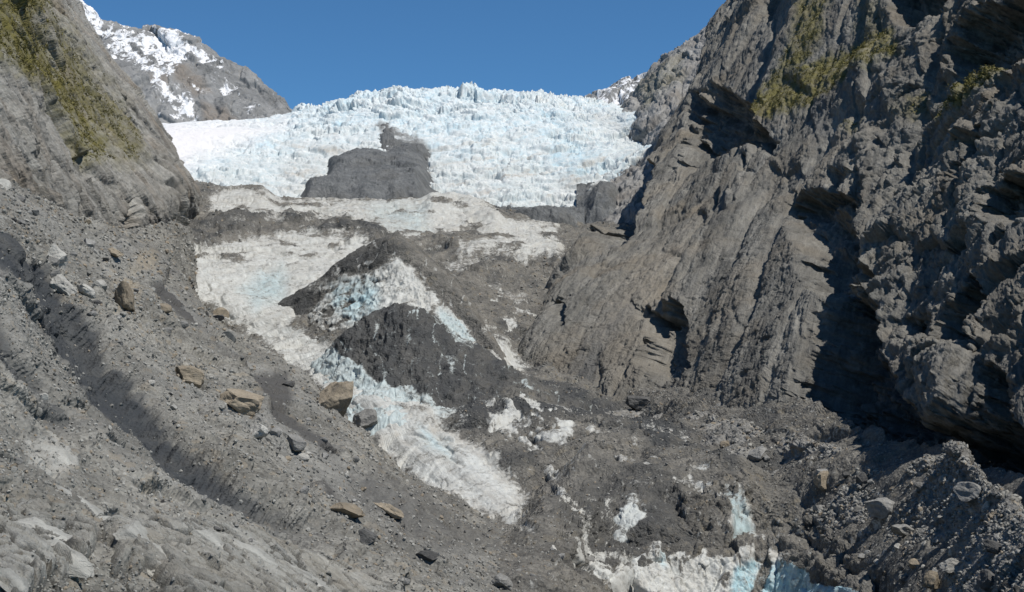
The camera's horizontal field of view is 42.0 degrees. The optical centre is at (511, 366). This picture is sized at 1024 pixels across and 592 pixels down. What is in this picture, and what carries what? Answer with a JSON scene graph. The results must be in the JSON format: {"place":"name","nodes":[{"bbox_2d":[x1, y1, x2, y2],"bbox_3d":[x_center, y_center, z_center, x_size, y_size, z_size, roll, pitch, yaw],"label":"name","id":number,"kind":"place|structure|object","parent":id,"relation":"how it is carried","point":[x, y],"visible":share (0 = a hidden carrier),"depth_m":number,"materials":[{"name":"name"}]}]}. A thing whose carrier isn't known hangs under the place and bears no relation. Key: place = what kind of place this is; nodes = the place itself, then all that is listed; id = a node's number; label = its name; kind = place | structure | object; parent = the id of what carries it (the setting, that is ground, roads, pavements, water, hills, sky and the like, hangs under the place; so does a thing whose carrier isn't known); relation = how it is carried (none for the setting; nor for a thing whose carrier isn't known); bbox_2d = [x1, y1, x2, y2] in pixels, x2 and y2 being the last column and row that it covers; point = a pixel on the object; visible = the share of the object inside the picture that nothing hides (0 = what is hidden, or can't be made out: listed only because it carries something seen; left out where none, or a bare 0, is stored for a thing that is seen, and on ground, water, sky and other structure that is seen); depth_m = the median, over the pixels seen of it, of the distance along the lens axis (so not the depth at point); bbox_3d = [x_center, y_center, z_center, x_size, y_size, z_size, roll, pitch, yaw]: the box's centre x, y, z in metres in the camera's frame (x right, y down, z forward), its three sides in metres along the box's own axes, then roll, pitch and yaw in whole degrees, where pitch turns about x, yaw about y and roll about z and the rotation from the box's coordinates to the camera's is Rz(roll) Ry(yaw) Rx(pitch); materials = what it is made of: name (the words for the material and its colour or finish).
{"place":"outdoors","nodes":[
{"label":"outdoors","id":0,"kind":"place"},
{"bbox_2d":[0,0,204,229],"bbox_3d":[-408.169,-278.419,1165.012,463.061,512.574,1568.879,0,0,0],"label":"hillside","id":1,"kind":"structure","parent":0,"point":[153,183],"depth_m":870.62,"materials":[{"name":"stone"}]},
{"bbox_2d":[0,0,143,168],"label":"scrub","id":2,"kind":"object","parent":1,"relation":"on","point":[10,53],"visible":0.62,"depth_m":853.08,"materials":[{"name":"green plant"}]},
{"bbox_2d":[80,0,291,123],"bbox_3d":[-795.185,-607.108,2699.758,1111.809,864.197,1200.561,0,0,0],"label":"mountain","id":3,"kind":"structure","parent":0,"point":[177,75],"depth_m":2438.07,"materials":[{"name":"stone"}]},
{"bbox_2d":[0,180,505,591],"bbox_3d":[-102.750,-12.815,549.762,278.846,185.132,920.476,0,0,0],"label":"scree slope","id":4,"kind":"structure","parent":0,"point":[141,421],"depth_m":290.37,"materials":[{"name":"gravel"}]},
{"bbox_2d":[0,178,10,190],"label":"boulder","id":5,"kind":"object","parent":4,"relation":"on","point":[6,183],"visible":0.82,"depth_m":446.83,"materials":[{"name":"stone"}]},
{"bbox_2d":[11,466,17,472],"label":"boulder","id":6,"kind":"object","parent":4,"relation":"on","point":[14,469],"visible":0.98,"depth_m":155.25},
{"bbox_2d":[15,457,22,463],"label":"boulder","id":7,"kind":"object","parent":4,"relation":"on","point":[19,460],"visible":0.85,"depth_m":162.43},
{"bbox_2d":[16,195,25,202],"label":"boulder","id":8,"kind":"object","parent":4,"relation":"on","point":[22,199],"visible":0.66,"depth_m":441.80,"materials":[{"name":"stone"}]},
{"bbox_2d":[31,210,39,215],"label":"boulder","id":9,"kind":"object","parent":4,"relation":"on","point":[36,213],"visible":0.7,"depth_m":402.77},
{"bbox_2d":[35,407,42,415],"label":"boulder","id":10,"kind":"object","parent":4,"relation":"on","point":[39,412],"visible":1,"depth_m":200.40,"materials":[{"name":"stone"}]},
{"bbox_2d":[41,393,47,399],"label":"boulder","id":11,"kind":"object","parent":4,"relation":"on","point":[44,396],"visible":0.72,"depth_m":206.71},
{"bbox_2d":[48,256,59,266],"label":"boulder","id":12,"kind":"object","parent":4,"relation":"on","point":[55,261],"visible":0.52,"depth_m":343.24,"materials":[{"name":"stone"}]},
{"bbox_2d":[31,444,78,465],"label":"rock slab","id":13,"kind":"object","parent":4,"relation":"on","point":[66,457],"visible":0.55,"depth_m":179.80,"materials":[{"name":"stone"}]},
{"bbox_2d":[50,268,60,276],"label":"boulder","id":14,"kind":"object","parent":4,"relation":"on","point":[54,273],"visible":0.76,"depth_m":336.78,"materials":[{"name":"stone"}]},
{"bbox_2d":[47,243,67,268],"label":"boulder","id":15,"kind":"object","parent":4,"relation":"on","point":[55,251],"visible":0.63,"depth_m":348.35,"materials":[{"name":"stone"}]},
{"bbox_2d":[50,274,77,295],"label":"boulder","id":16,"kind":"object","parent":4,"relation":"on","point":[61,283],"visible":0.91,"depth_m":331.39,"materials":[{"name":"stone"}]},
{"bbox_2d":[55,485,103,516],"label":"rock slab","id":17,"kind":"object","parent":4,"relation":"on","point":[97,511],"visible":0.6,"depth_m":161.86,"materials":[{"name":"stone"}]},
{"bbox_2d":[76,284,95,298],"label":"boulder","id":18,"kind":"object","parent":4,"relation":"on","point":[86,290],"visible":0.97,"depth_m":337.43,"materials":[{"name":"stone"}]},
{"bbox_2d":[84,238,95,248],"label":"boulder","id":19,"kind":"object","parent":4,"relation":"on","point":[89,243],"visible":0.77,"depth_m":454.90,"materials":[{"name":"stone"}]},
{"bbox_2d":[87,310,96,316],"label":"boulder","id":20,"kind":"object","parent":4,"relation":"on","point":[92,313],"visible":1,"depth_m":325.64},
{"bbox_2d":[90,300,102,304],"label":"boulder","id":21,"kind":"object","parent":4,"relation":"on","point":[97,302],"visible":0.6,"depth_m":338.16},
{"bbox_2d":[91,279,106,291],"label":"boulder","id":22,"kind":"object","parent":4,"relation":"on","point":[101,283],"visible":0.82,"depth_m":361.69,"materials":[{"name":"stone"}]},
{"bbox_2d":[98,516,110,519],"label":"rock slab","id":23,"kind":"object","parent":4,"relation":"on","point":[104,517],"visible":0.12,"depth_m":161.72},
{"bbox_2d":[108,247,123,257],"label":"boulder","id":24,"kind":"object","parent":4,"relation":"on","point":[114,252],"visible":1,"depth_m":470.16,"materials":[{"name":"stone"}]},
{"bbox_2d":[114,281,134,311],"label":"boulder","id":25,"kind":"object","parent":4,"relation":"on","point":[124,296],"visible":0.98,"depth_m":365.43,"materials":[{"name":"stone"}]},
{"bbox_2d":[155,491,161,499],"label":"boulder","id":26,"kind":"object","parent":4,"relation":"on","point":[158,494],"visible":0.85,"depth_m":199.87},
{"bbox_2d":[160,303,171,312],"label":"boulder","id":27,"kind":"object","parent":4,"relation":"on","point":[166,307],"visible":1,"depth_m":404.93,"materials":[{"name":"stone"}]},
{"bbox_2d":[165,327,171,333],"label":"boulder","id":28,"kind":"object","parent":4,"relation":"on","point":[168,330],"visible":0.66,"depth_m":398.35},
{"bbox_2d":[180,321,188,328],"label":"boulder","id":29,"kind":"object","parent":4,"relation":"on","point":[185,324],"visible":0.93,"depth_m":409.16,"materials":[{"name":"stone"}]},
{"bbox_2d":[175,365,204,387],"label":"boulder","id":30,"kind":"object","parent":4,"relation":"on","point":[191,374],"visible":0.87,"depth_m":327.53,"materials":[{"name":"stone"}]},
{"bbox_2d":[0,498,400,591],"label":"bedrock outcrop","id":31,"kind":"object","parent":4,"relation":"on","point":[190,572],"visible":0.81,"depth_m":144.06,"materials":[{"name":"stone"}]},
{"bbox_2d":[0,567,30,591],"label":"rock slab","id":32,"kind":"object","parent":31,"relation":"on","point":[21,584],"visible":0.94,"depth_m":106.91,"materials":[{"name":"stone"}]},
{"bbox_2d":[13,517,85,541],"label":"rock slab","id":33,"kind":"object","parent":31,"relation":"on","point":[31,522],"visible":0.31,"depth_m":133.58,"materials":[{"name":"stone"}]},
{"bbox_2d":[45,539,93,578],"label":"rock slab","id":34,"kind":"object","parent":31,"relation":"on","point":[81,567],"visible":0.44,"depth_m":126.48,"materials":[{"name":"stone"}]},
{"bbox_2d":[112,520,148,540],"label":"rock slab","id":35,"kind":"object","parent":31,"relation":"on","point":[133,529],"visible":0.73,"depth_m":144.40,"materials":[{"name":"stone"}]},
{"bbox_2d":[147,543,166,576],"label":"rock slab","id":36,"kind":"object","parent":31,"relation":"on","point":[150,573],"visible":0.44,"depth_m":140.23,"materials":[{"name":"stone"}]},
{"bbox_2d":[191,530,224,548],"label":"rock slab","id":37,"kind":"object","parent":31,"relation":"on","point":[213,537],"visible":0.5,"depth_m":160.33,"materials":[{"name":"stone"}]},
{"bbox_2d":[233,539,278,567],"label":"rock slab","id":38,"kind":"object","parent":31,"relation":"on","point":[263,555],"visible":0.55,"depth_m":165.25,"materials":[{"name":"stone"}]},
{"bbox_2d":[291,565,331,590],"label":"rock slab","id":39,"kind":"object","parent":31,"relation":"on","point":[319,582],"visible":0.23,"depth_m":174.72,"materials":[{"name":"stone"}]},
{"bbox_2d":[213,315,224,320],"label":"boulder","id":40,"kind":"object","parent":4,"relation":"on","point":[220,317],"visible":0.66,"depth_m":578.56,"materials":[{"name":"stone"}]},
{"bbox_2d":[212,307,228,317],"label":"boulder","id":41,"kind":"object","parent":4,"relation":"on","point":[224,312],"visible":0.6,"depth_m":866.76,"materials":[{"name":"stone"}]},
{"bbox_2d":[223,329,235,342],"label":"boulder","id":42,"kind":"object","parent":4,"relation":"on","point":[230,334],"visible":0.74,"depth_m":501.23,"materials":[{"name":"stone"}]},
{"bbox_2d":[219,388,263,416],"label":"boulder","id":43,"kind":"object","parent":4,"relation":"on","point":[244,402],"visible":0.88,"depth_m":328.44,"materials":[{"name":"stone"}]},
{"bbox_2d":[0,179,504,591],"bbox_3d":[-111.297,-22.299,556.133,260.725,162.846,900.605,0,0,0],"label":"scree rubble","id":44,"kind":"object","parent":4,"relation":"on","point":[144,339],"visible":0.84,"depth_m":298.78,"materials":[{"name":"stone"}]},
{"bbox_2d":[249,423,268,439],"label":"boulder","id":45,"kind":"object","parent":4,"relation":"on","point":[259,431],"visible":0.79,"depth_m":302.29,"materials":[{"name":"stone"}]},
{"bbox_2d":[270,426,282,436],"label":"boulder","id":46,"kind":"object","parent":4,"relation":"on","point":[277,431],"visible":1,"depth_m":317.67,"materials":[{"name":"stone"}]},
{"bbox_2d":[282,381,294,387],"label":"boulder","id":47,"kind":"object","parent":4,"relation":"on","point":[291,384],"visible":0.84,"depth_m":449.24,"materials":[{"name":"stone"}]},
{"bbox_2d":[287,434,306,452],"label":"boulder","id":48,"kind":"object","parent":4,"relation":"on","point":[298,443],"visible":0.99,"depth_m":319.20,"materials":[{"name":"stone"}]},
{"bbox_2d":[297,453,309,460],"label":"boulder","id":49,"kind":"object","parent":4,"relation":"on","point":[304,456],"visible":0.91,"depth_m":319.02,"materials":[{"name":"stone"}]},
{"bbox_2d":[300,486,308,493],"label":"boulder","id":50,"kind":"object","parent":4,"relation":"on","point":[304,489],"visible":1,"depth_m":266.46,"materials":[{"name":"stone"}]},
{"bbox_2d":[320,437,327,442],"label":"boulder","id":51,"kind":"object","parent":4,"relation":"on","point":[324,439],"visible":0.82,"depth_m":348.11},
{"bbox_2d":[322,452,328,459],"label":"boulder","id":52,"kind":"object","parent":4,"relation":"on","point":[325,456],"visible":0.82,"depth_m":335.29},
{"bbox_2d":[319,381,353,416],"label":"boulder","id":53,"kind":"object","parent":4,"relation":"on","point":[337,396],"visible":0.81,"depth_m":436.66,"materials":[{"name":"stone"}]},
{"bbox_2d":[329,502,364,517],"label":"boulder","id":54,"kind":"object","parent":4,"relation":"on","point":[350,510],"visible":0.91,"depth_m":271.96,"materials":[{"name":"stone"}]},
{"bbox_2d":[353,456,359,462],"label":"boulder","id":55,"kind":"object","parent":4,"relation":"on","point":[356,458],"visible":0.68,"depth_m":364.79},
{"bbox_2d":[358,529,376,544],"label":"boulder","id":56,"kind":"object","parent":4,"relation":"on","point":[367,536],"visible":0.98,"depth_m":240.33,"materials":[{"name":"stone"}]},
{"bbox_2d":[373,502,403,518],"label":"boulder","id":57,"kind":"object","parent":4,"relation":"on","point":[393,511],"visible":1,"depth_m":296.53,"materials":[{"name":"stone"}]},
{"bbox_2d":[400,576,409,585],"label":"boulder","id":58,"kind":"object","parent":4,"relation":"on","point":[406,581],"visible":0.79,"depth_m":227.85,"materials":[{"name":"stone"}]},
{"bbox_2d":[415,550,444,561],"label":"boulder","id":59,"kind":"object","parent":4,"relation":"on","point":[429,555],"visible":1,"depth_m":274.39,"materials":[{"name":"stone"}]},
{"bbox_2d":[491,573,512,589],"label":"boulder","id":60,"kind":"object","parent":4,"relation":"on","point":[500,580],"visible":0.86,"depth_m":290.91,"materials":[{"name":"stone"}]},
{"bbox_2d":[83,0,725,109],"label":"sky","id":61,"kind":"structure","parent":0,"point":[316,52],"materials":[{"name":"blue"}]},
{"bbox_2d":[162,81,651,207],"bbox_3d":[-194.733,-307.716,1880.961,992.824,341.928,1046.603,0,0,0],"label":"icefall","id":62,"kind":"object","parent":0,"point":[504,147],"visible":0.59,"depth_m":1764.88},
{"bbox_2d":[300,143,437,199],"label":"rock outcrop","id":63,"kind":"object","parent":62,"relation":"on","point":[400,170],"visible":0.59,"depth_m":1551.45,"materials":[{"name":"stone"}]},
{"bbox_2d":[373,123,401,150],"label":"rock outcrop","id":64,"kind":"object","parent":62,"relation":"on","point":[388,139],"visible":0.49,"depth_m":1756.37,"materials":[{"name":"stone"}]},
{"bbox_2d":[577,181,618,223],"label":"rock outcrop","id":65,"kind":"object","parent":62,"relation":"on","point":[598,201],"visible":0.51,"depth_m":1455.60,"materials":[{"name":"stone"}]},
{"bbox_2d":[188,180,1023,591],"bbox_3d":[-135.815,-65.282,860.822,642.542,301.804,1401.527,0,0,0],"label":"glacier","id":66,"kind":"object","parent":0,"point":[250,280],"visible":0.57,"depth_m":519.90,"materials":[{"name":"ice"}]},
{"bbox_2d":[278,234,506,360],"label":"ice mound","id":67,"kind":"object","parent":66,"relation":"on","point":[348,290],"visible":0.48,"depth_m":813.65,"materials":[{"name":"ice"}]},
{"bbox_2d":[310,302,594,443],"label":"ice mound","id":68,"kind":"object","parent":66,"relation":"on","point":[402,352],"visible":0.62,"depth_m":626.51,"materials":[{"name":"ice"}]},
{"bbox_2d":[352,409,377,427],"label":"boulder","id":69,"kind":"object","parent":68,"relation":"on","point":[365,418],"visible":0.82,"depth_m":553.77,"materials":[{"name":"stone"}]},
{"bbox_2d":[495,205,584,226],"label":"rock outcrop","id":70,"kind":"object","parent":66,"relation":"on","point":[573,215],"visible":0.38,"depth_m":1383.22,"materials":[{"name":"stone"}]},
{"bbox_2d":[586,556,594,561],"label":"boulder","id":71,"kind":"object","parent":66,"relation":"on","point":[590,558],"visible":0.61,"depth_m":364.40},
{"bbox_2d":[194,181,1023,591],"bbox_3d":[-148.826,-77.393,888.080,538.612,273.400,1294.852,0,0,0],"label":"glacier rubble","id":72,"kind":"object","parent":66,"relation":"on","point":[522,289],"visible":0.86,"depth_m":481.36,"materials":[{"name":"stone"}]},
{"bbox_2d":[612,489,697,546],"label":"ice mound","id":73,"kind":"object","parent":66,"relation":"on","point":[641,514],"visible":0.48,"depth_m":398.90,"materials":[{"name":"ice"}]},
{"bbox_2d":[605,409,1023,591],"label":"moraine","id":74,"kind":"structure","parent":66,"relation":"on","point":[792,452],"depth_m":320.18,"materials":[{"name":"stone"}]},
{"bbox_2d":[625,395,650,410],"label":"boulder","id":75,"kind":"object","parent":74,"relation":"on","point":[639,403],"visible":0.94,"depth_m":641.15,"materials":[{"name":"stone"}]},
{"bbox_2d":[720,441,729,447],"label":"boulder","id":76,"kind":"object","parent":74,"relation":"on","point":[724,443],"visible":0.92,"depth_m":491.24,"materials":[{"name":"stone"}]},
{"bbox_2d":[748,446,767,460],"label":"boulder","id":77,"kind":"object","parent":74,"relation":"on","point":[758,453],"visible":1,"depth_m":465.79,"materials":[{"name":"stone"}]},
{"bbox_2d":[763,454,770,461],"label":"boulder","id":78,"kind":"object","parent":74,"relation":"on","point":[766,457],"visible":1,"depth_m":465.07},
{"bbox_2d":[611,408,1023,591],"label":"moraine rubble","id":79,"kind":"object","parent":74,"relation":"on","point":[897,514],"visible":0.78,"depth_m":319.84,"materials":[{"name":"stone"}]},
{"bbox_2d":[813,505,824,511],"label":"boulder","id":80,"kind":"object","parent":74,"relation":"on","point":[817,507],"visible":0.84,"depth_m":400.81,"materials":[{"name":"stone"}]},
{"bbox_2d":[813,470,828,491],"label":"boulder","id":81,"kind":"object","parent":74,"relation":"on","point":[820,479],"visible":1,"depth_m":408.04,"materials":[{"name":"stone"}]},
{"bbox_2d":[816,469,827,473],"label":"boulder","id":82,"kind":"object","parent":74,"relation":"on","point":[818,471],"visible":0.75,"depth_m":412.35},
{"bbox_2d":[838,497,844,503],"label":"boulder","id":83,"kind":"object","parent":74,"relation":"on","point":[841,500],"visible":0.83,"depth_m":388.50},
{"bbox_2d":[842,472,851,478],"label":"boulder","id":84,"kind":"object","parent":74,"relation":"on","point":[845,475],"visible":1,"depth_m":401.08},
{"bbox_2d":[857,553,864,558],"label":"boulder","id":85,"kind":"object","parent":74,"relation":"on","point":[861,555],"visible":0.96,"depth_m":342.53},
{"bbox_2d":[856,472,868,485],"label":"boulder","id":86,"kind":"object","parent":74,"relation":"on","point":[862,478],"visible":0.98,"depth_m":387.59,"materials":[{"name":"stone"}]},
{"bbox_2d":[864,497,894,518],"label":"boulder","id":87,"kind":"object","parent":74,"relation":"on","point":[880,508],"visible":0.93,"depth_m":354.62,"materials":[{"name":"stone"}]},
{"bbox_2d":[893,543,899,549],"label":"boulder","id":88,"kind":"object","parent":74,"relation":"on","point":[896,546],"visible":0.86,"depth_m":323.10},
{"bbox_2d":[890,524,913,535],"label":"boulder","id":89,"kind":"object","parent":74,"relation":"on","point":[902,529],"visible":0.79,"depth_m":325.96,"materials":[{"name":"stone"}]},
{"bbox_2d":[899,563,904,569],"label":"boulder","id":90,"kind":"object","parent":74,"relation":"on","point":[901,566],"visible":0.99,"depth_m":310.86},
{"bbox_2d":[897,574,908,581],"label":"boulder","id":91,"kind":"object","parent":74,"relation":"on","point":[900,577],"visible":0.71,"depth_m":304.42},
{"bbox_2d":[908,558,918,568],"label":"boulder","id":92,"kind":"object","parent":74,"relation":"on","point":[913,563],"visible":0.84,"depth_m":302.96,"materials":[{"name":"stone"}]},
{"bbox_2d":[914,482,923,489],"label":"boulder","id":93,"kind":"object","parent":74,"relation":"on","point":[917,485],"visible":1,"depth_m":338.53,"materials":[{"name":"stone"}]},
{"bbox_2d":[922,570,939,588],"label":"boulder","id":94,"kind":"object","parent":74,"relation":"on","point":[931,579],"visible":0.97,"depth_m":276.25,"materials":[{"name":"stone"}]},
{"bbox_2d":[938,474,945,484],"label":"boulder","id":95,"kind":"object","parent":74,"relation":"on","point":[940,480],"visible":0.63,"depth_m":328.46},
{"bbox_2d":[938,558,960,572],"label":"boulder","id":96,"kind":"object","parent":74,"relation":"on","point":[950,565],"visible":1,"depth_m":270.21,"materials":[{"name":"stone"}]},
{"bbox_2d":[953,482,982,505],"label":"boulder","id":97,"kind":"object","parent":74,"relation":"on","point":[969,493],"visible":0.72,"depth_m":293.14,"materials":[{"name":"stone"}]},
{"bbox_2d":[976,569,994,591],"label":"boulder","id":98,"kind":"object","parent":74,"relation":"on","point":[985,581],"visible":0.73,"depth_m":233.22,"materials":[{"name":"stone"}]},
{"bbox_2d":[981,501,990,511],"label":"boulder","id":99,"kind":"object","parent":74,"relation":"on","point":[986,504],"visible":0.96,"depth_m":277.81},
{"bbox_2d":[982,539,1001,554],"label":"boulder","id":100,"kind":"object","parent":74,"relation":"on","point":[992,546],"visible":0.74,"depth_m":244.70,"materials":[{"name":"stone"}]},
{"bbox_2d":[993,533,999,541],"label":"boulder","id":101,"kind":"object","parent":74,"relation":"on","point":[996,537],"visible":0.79,"depth_m":249.02,"materials":[{"name":"stone"}]},
{"bbox_2d":[1013,584,1019,591],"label":"boulder","id":102,"kind":"object","parent":74,"relation":"on","point":[1016,587],"visible":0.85,"depth_m":213.76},
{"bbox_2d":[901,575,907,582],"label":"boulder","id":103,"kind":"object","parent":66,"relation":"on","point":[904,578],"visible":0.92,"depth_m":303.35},
{"bbox_2d":[584,72,646,105],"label":"mountain peak","id":104,"kind":"structure","parent":0,"point":[617,93],"depth_m":2362.40,"materials":[{"name":"snow"}]},
{"bbox_2d":[602,26,705,223],"bbox_3d":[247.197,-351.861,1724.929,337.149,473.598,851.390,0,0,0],"label":"ridge","id":105,"kind":"structure","parent":0,"point":[656,96],"depth_m":1766.90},
{"bbox_2d":[631,526,875,591],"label":"ice cliff","id":106,"kind":"structure","parent":0,"point":[783,559],"depth_m":384.17,"materials":[{"name":"ice"}]},
{"bbox_2d":[517,0,1023,474],"bbox_3d":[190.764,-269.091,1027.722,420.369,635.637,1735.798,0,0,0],"label":"cliff","id":107,"kind":"structure","parent":0,"point":[870,272],"depth_m":709.98,"materials":[{"name":"stone"}]},
{"bbox_2d":[750,0,1007,131],"bbox_3d":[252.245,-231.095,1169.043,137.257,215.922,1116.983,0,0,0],"label":"scrub","id":108,"kind":"object","parent":107,"relation":"on","point":[889,47],"visible":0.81,"depth_m":938.07,"materials":[{"name":"green plant"}]}
]}

